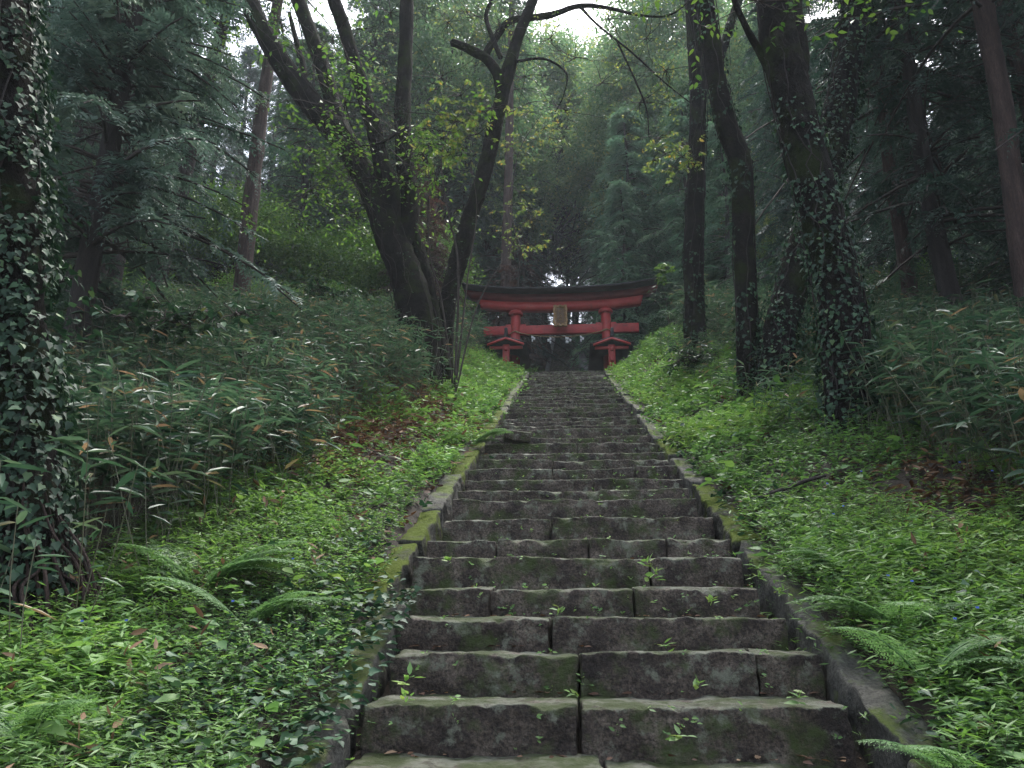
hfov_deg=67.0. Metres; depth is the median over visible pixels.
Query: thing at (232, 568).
fern
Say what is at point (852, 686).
stone curb
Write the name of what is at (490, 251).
conifer tree
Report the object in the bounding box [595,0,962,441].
ivy clad tree
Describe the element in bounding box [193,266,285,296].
understory shrub
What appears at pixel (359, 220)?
broadleaf tree
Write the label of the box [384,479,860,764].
stair leaf litter
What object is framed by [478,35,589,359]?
conifer tree
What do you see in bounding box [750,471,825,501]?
fallen branch
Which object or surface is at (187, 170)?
cedar tree
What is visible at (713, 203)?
conifer tree
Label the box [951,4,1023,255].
conifer tree
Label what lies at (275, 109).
conifer tree
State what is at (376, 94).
conifer tree
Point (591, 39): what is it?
tall broadleaf tree
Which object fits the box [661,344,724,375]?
leafy sapling
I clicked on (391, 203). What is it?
cherry tree
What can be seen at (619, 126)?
conifer tree
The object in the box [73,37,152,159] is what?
conifer tree
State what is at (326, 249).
broadleaf tree
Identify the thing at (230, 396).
bamboo grass
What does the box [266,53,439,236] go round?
tall broadleaf tree
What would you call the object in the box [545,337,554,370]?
stone edging
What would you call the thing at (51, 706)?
fern
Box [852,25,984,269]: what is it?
conifer tree
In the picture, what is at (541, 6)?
sky
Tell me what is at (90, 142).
cedar tree
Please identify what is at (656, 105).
conifer tree
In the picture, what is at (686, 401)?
herb ground cover
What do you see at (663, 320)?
understory shrub
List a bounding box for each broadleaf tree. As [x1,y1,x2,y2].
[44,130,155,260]
[124,238,219,295]
[139,171,330,288]
[255,211,386,307]
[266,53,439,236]
[317,214,485,318]
[318,213,482,314]
[327,0,561,259]
[433,60,567,349]
[515,9,602,359]
[530,92,591,271]
[542,243,589,339]
[550,26,618,246]
[551,29,687,264]
[572,0,756,288]
[643,0,855,227]
[669,198,791,289]
[709,45,860,246]
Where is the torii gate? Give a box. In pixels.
[461,277,658,370]
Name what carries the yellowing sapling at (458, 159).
on the ground at (918, 706)
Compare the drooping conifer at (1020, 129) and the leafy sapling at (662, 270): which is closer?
the drooping conifer at (1020, 129)
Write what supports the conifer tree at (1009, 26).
on the ground at (918, 706)
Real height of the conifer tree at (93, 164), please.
22.428 m
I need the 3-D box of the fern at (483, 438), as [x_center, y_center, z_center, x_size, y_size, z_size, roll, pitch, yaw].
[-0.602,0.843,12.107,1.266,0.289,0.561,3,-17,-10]
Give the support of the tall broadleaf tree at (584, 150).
on the ground at (918, 706)
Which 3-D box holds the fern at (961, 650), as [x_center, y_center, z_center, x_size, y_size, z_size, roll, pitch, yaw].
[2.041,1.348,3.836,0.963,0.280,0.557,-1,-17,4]
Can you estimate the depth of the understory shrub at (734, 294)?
27.04 m
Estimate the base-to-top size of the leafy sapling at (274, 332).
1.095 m
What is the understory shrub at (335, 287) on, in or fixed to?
on the ground at (918, 706)
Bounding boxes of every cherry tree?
[179,0,507,388]
[435,0,727,382]
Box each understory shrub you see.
[122,263,184,299]
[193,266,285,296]
[287,271,373,304]
[369,288,394,314]
[632,333,649,350]
[646,302,682,334]
[709,278,774,319]
[865,252,957,282]
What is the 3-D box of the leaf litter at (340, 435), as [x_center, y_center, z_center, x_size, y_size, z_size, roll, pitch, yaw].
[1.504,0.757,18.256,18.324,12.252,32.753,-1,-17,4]
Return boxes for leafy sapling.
[78,279,277,367]
[208,329,315,375]
[260,268,361,305]
[654,263,674,325]
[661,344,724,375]
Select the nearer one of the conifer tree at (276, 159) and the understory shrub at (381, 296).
the understory shrub at (381, 296)
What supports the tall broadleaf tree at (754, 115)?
on the ground at (918, 706)
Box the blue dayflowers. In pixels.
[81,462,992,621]
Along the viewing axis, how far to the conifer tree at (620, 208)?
39.58 m
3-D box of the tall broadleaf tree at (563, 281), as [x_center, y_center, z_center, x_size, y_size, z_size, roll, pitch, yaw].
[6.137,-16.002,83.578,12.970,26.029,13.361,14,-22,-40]
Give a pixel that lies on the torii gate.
(603, 300)
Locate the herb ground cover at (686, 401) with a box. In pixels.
[0,323,1023,767]
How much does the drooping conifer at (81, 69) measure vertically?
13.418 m
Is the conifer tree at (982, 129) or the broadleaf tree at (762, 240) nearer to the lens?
the conifer tree at (982, 129)
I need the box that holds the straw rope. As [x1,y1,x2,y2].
[510,328,609,342]
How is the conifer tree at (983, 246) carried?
on the ground at (918, 706)
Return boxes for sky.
[191,0,993,324]
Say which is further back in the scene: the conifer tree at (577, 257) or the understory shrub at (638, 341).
the conifer tree at (577, 257)
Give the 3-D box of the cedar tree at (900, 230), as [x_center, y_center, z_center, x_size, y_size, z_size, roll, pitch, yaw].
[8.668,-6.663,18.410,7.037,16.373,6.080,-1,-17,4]
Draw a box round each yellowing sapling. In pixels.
[396,79,530,395]
[482,103,572,336]
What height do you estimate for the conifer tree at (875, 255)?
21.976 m
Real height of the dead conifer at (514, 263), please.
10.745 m
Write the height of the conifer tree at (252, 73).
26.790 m
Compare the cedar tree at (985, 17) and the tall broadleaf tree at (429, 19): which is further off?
the tall broadleaf tree at (429, 19)
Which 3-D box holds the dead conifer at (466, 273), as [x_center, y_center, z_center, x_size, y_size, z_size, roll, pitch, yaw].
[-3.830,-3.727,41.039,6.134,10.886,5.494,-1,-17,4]
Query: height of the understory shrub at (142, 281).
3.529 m
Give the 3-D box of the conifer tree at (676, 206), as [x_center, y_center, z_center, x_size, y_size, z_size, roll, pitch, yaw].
[9.068,-6.857,39.332,7.809,17.432,7.650,12,-21,-36]
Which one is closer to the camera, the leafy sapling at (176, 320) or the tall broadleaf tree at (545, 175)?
the leafy sapling at (176, 320)
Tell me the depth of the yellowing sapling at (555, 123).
33.05 m
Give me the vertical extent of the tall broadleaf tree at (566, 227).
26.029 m
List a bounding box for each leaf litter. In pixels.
[0,329,1023,767]
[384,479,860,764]
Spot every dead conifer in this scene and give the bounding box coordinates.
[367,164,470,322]
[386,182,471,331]
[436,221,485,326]
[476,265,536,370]
[497,237,563,371]
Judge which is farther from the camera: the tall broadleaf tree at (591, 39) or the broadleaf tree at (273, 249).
the tall broadleaf tree at (591, 39)
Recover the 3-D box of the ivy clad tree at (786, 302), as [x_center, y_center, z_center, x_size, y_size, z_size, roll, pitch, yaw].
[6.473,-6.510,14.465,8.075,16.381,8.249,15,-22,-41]
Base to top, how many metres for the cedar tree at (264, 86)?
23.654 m
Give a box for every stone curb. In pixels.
[273,372,529,767]
[604,370,953,767]
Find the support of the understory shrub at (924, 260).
on the ground at (918, 706)
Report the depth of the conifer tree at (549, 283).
68.28 m
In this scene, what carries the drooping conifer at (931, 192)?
on the ground at (918, 706)
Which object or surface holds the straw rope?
hanging from the torii gate
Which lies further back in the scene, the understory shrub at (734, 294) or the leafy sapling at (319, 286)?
the understory shrub at (734, 294)
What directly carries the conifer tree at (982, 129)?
on the ground at (918, 706)
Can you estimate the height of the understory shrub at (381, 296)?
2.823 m
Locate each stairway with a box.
[346,370,856,767]
[550,337,578,370]
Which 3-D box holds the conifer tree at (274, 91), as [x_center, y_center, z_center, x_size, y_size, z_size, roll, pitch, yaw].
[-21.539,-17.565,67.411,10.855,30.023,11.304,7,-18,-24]
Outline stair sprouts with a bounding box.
[389,370,847,749]
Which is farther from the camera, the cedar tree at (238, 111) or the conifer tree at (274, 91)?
the conifer tree at (274, 91)
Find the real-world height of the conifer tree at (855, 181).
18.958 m
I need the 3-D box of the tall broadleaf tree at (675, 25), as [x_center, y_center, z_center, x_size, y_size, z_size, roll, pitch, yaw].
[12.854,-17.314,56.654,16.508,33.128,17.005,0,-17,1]
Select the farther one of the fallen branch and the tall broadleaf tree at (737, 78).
the tall broadleaf tree at (737, 78)
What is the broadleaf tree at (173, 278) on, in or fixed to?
on the ground at (918, 706)
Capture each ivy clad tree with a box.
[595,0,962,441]
[633,0,821,353]
[644,0,880,397]
[696,0,762,399]
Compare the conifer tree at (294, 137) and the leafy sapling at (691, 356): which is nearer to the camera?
the leafy sapling at (691, 356)
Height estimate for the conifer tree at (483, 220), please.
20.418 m
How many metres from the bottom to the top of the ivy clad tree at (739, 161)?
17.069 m
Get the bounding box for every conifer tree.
[36,2,111,249]
[36,8,139,282]
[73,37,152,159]
[95,9,265,296]
[177,65,248,245]
[202,45,280,238]
[219,149,247,191]
[226,37,293,227]
[252,22,358,286]
[257,31,355,256]
[261,40,315,261]
[261,125,289,182]
[285,0,432,295]
[371,9,496,317]
[435,71,536,354]
[437,44,543,333]
[473,25,585,369]
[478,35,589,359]
[479,239,556,342]
[528,236,580,353]
[549,266,583,324]
[560,48,661,339]
[560,186,603,356]
[567,107,681,366]
[574,180,666,370]
[584,97,681,363]
[630,94,760,335]
[651,34,686,315]
[665,121,772,318]
[677,120,776,297]
[712,0,889,293]
[723,3,913,289]
[809,0,1023,282]
[813,3,1023,274]
[840,91,923,277]
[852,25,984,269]
[901,0,1023,311]
[929,8,1023,262]
[947,1,1023,269]
[950,0,1022,261]
[950,51,997,256]
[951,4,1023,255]
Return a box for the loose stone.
[503,430,530,443]
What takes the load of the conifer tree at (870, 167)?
on the ground at (918, 706)
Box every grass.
[0,254,1023,675]
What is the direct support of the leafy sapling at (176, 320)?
on the ground at (918, 706)
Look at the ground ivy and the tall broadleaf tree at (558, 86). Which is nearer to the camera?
the ground ivy
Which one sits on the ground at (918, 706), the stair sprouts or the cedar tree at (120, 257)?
the cedar tree at (120, 257)
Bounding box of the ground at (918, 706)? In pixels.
[0,330,1023,767]
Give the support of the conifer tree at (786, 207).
on the ground at (918, 706)
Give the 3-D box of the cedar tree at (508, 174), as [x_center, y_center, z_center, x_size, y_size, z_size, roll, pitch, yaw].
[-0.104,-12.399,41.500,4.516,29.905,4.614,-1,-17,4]
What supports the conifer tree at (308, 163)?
on the ground at (918, 706)
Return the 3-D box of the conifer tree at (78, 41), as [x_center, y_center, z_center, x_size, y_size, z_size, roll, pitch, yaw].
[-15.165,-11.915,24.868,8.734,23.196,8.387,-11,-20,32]
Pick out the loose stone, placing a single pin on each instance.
(517, 437)
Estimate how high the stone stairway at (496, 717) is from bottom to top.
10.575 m
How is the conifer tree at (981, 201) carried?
on the ground at (918, 706)
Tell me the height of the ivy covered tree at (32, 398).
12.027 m
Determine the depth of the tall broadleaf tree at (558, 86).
62.05 m
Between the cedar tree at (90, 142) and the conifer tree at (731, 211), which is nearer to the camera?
the cedar tree at (90, 142)
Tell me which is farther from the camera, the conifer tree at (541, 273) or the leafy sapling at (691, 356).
the conifer tree at (541, 273)
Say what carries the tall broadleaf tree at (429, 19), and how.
on the ground at (918, 706)
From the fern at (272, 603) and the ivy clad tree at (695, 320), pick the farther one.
the ivy clad tree at (695, 320)
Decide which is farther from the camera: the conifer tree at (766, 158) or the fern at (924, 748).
the conifer tree at (766, 158)
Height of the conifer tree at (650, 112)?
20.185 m
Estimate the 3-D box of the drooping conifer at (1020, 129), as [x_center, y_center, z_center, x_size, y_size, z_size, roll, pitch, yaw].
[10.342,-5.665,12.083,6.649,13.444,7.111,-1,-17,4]
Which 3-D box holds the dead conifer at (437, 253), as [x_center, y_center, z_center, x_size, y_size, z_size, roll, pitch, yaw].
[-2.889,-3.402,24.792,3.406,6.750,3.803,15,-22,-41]
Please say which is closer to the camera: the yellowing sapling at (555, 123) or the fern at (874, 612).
the fern at (874, 612)
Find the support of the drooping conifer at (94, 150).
on the ground at (918, 706)
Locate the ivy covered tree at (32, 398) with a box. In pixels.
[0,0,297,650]
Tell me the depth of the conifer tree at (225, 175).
50.78 m
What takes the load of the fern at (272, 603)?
on the ground at (918, 706)
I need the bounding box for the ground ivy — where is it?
[68,414,1023,767]
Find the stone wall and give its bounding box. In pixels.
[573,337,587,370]
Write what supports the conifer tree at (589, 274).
on the ground at (918, 706)
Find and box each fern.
[0,699,98,746]
[113,540,308,588]
[140,576,351,623]
[437,428,513,446]
[781,547,851,576]
[790,595,977,625]
[827,627,1023,683]
[858,735,1022,767]
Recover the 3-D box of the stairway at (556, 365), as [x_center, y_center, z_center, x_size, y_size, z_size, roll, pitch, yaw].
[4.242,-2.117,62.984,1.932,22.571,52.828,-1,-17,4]
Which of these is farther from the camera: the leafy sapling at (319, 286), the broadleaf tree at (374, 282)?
the broadleaf tree at (374, 282)
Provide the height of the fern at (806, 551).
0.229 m
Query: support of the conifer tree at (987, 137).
on the ground at (918, 706)
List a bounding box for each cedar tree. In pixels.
[33,1,197,293]
[63,0,252,281]
[106,1,246,289]
[147,0,306,296]
[232,0,344,304]
[473,0,548,336]
[730,0,1023,307]
[755,0,1023,325]
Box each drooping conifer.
[30,0,305,374]
[36,0,263,297]
[780,0,1023,325]
[995,0,1023,291]
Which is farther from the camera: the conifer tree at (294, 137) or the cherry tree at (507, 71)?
the conifer tree at (294, 137)
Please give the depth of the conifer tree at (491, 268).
53.94 m
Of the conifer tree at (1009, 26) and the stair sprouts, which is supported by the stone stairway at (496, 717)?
the stair sprouts
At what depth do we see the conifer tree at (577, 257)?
54.76 m
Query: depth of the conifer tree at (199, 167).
34.93 m
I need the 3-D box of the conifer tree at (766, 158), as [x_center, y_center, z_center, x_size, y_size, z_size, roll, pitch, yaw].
[13.233,-10.722,34.615,7.945,21.976,8.274,-1,-17,2]
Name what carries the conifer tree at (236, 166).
on the ground at (918, 706)

